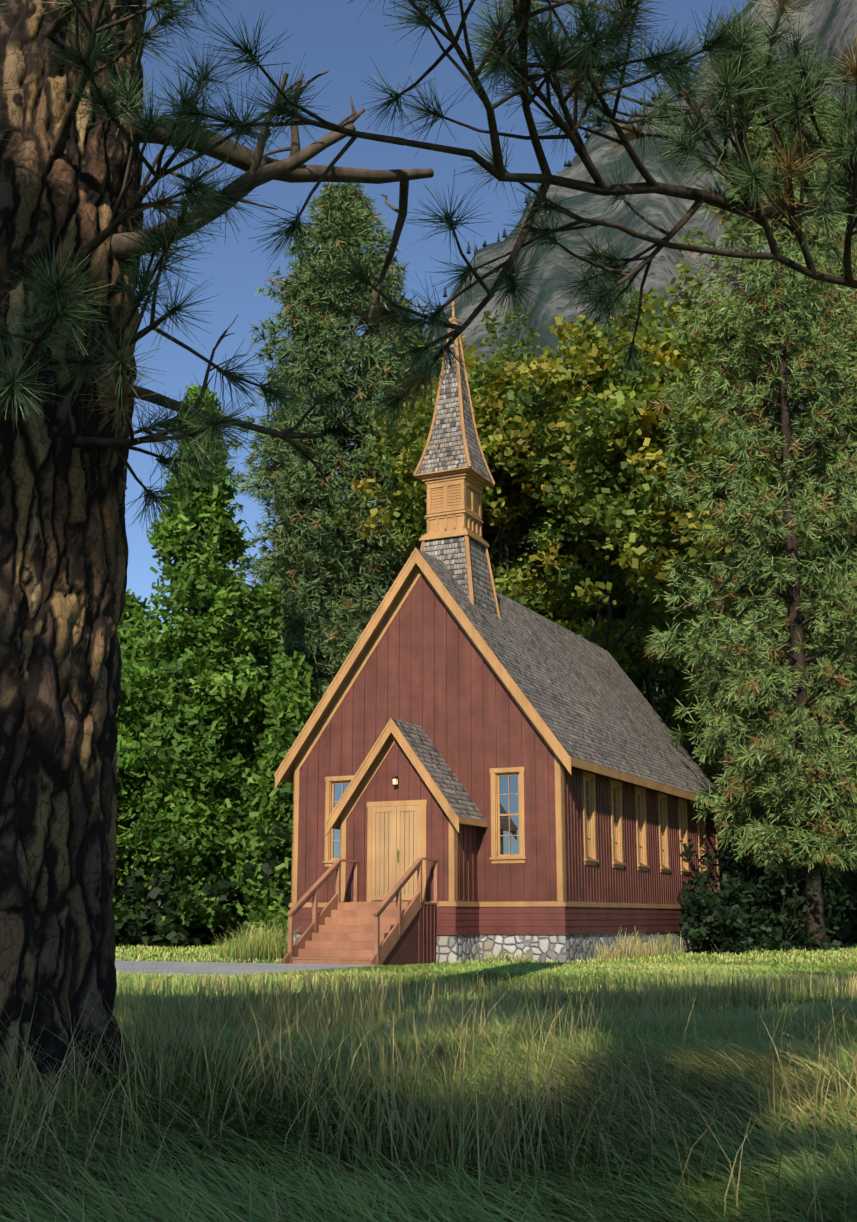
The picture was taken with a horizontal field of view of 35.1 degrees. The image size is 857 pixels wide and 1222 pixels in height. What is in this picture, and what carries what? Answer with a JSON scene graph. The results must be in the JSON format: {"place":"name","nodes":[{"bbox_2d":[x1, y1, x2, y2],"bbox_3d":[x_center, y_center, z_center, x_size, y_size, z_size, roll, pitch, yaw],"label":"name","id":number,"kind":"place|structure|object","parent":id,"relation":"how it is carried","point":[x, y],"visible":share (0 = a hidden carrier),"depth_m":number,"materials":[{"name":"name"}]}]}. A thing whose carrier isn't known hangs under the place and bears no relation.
{"place":"outdoors","nodes":[
{"label":"outdoors","id":0,"kind":"place"},
{"bbox_2d":[115,960,383,976],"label":"concrete path","id":1,"kind":"structure","parent":0,"point":[221,968],"depth_m":26.25,"materials":[{"name":"grey concrete"}]},
{"bbox_2d":[0,920,856,1221],"bbox_3d":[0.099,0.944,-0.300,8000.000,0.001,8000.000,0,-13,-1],"label":"ground","id":2,"kind":"structure","parent":0,"point":[635,1160],"depth_m":6.06,"materials":[{"name":"green plant"}]},
{"bbox_2d":[0,0,146,1098],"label":"pine trunk","id":3,"kind":"object","parent":2,"relation":"on","point":[63,558],"visible":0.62,"depth_m":7.75,"materials":[{"name":"brown plant"}]},
{"bbox_2d":[0,0,856,493],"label":"tree branches","id":4,"kind":"object","parent":3,"relation":"attached to","point":[292,168],"visible":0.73,"depth_m":8.46,"materials":[{"name":"green plant"}]},
{"bbox_2d":[0,0,856,542],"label":"pine needles","id":5,"kind":"object","parent":4,"relation":"attached to","point":[732,38],"visible":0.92,"depth_m":7.81,"materials":[{"name":"green plant"}]},
{"bbox_2d":[111,384,317,945],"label":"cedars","id":6,"kind":"object","parent":2,"relation":"on","point":[248,667],"depth_m":46.43,"materials":[{"name":"green plant"}]},
{"bbox_2d":[222,182,441,718],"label":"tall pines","id":7,"kind":"object","parent":2,"relation":"on","point":[324,635],"depth_m":62.78,"materials":[{"name":"green plant"}]},
{"bbox_2d":[113,811,856,953],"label":"understory","id":8,"kind":"object","parent":2,"relation":"on","point":[840,915],"depth_m":42.57,"materials":[{"name":"green plant"}]},
{"bbox_2d":[274,301,729,965],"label":"chapel","id":9,"kind":"structure","parent":2,"relation":"on","point":[474,765],"depth_m":33.06,"materials":[{"name":"red wood"}]},
{"bbox_2d":[325,229,856,866],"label":"oaks","id":10,"kind":"object","parent":2,"relation":"on","point":[609,425],"depth_m":51.37,"materials":[{"name":"green plant"}]},
{"bbox_2d":[641,59,856,950],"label":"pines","id":11,"kind":"object","parent":2,"relation":"on","point":[841,832],"depth_m":41.89,"materials":[{"name":"green plant"}]},
{"bbox_2d":[125,0,748,636],"label":"sky","id":12,"kind":"structure","parent":0,"point":[330,36],"materials":[{"name":"blue"}]},
{"bbox_2d":[128,0,856,869],"bbox_3d":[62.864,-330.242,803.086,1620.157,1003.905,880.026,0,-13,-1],"label":"valley wall","id":13,"kind":"structure","parent":0,"point":[838,20],"depth_m":920.66,"materials":[{"name":"stone"}]},
{"bbox_2d":[436,0,750,310],"bbox_3d":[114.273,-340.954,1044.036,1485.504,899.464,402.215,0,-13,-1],"label":"distant trees","id":14,"kind":"object","parent":13,"relation":"on","point":[568,164],"visible":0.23,"depth_m":1243.65,"materials":[{"name":"green plant"}]},
{"bbox_2d":[154,332,856,874],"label":"forest","id":15,"kind":"object","parent":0,"point":[832,546],"depth_m":82.79,"materials":[{"name":"green plant"}]}
]}

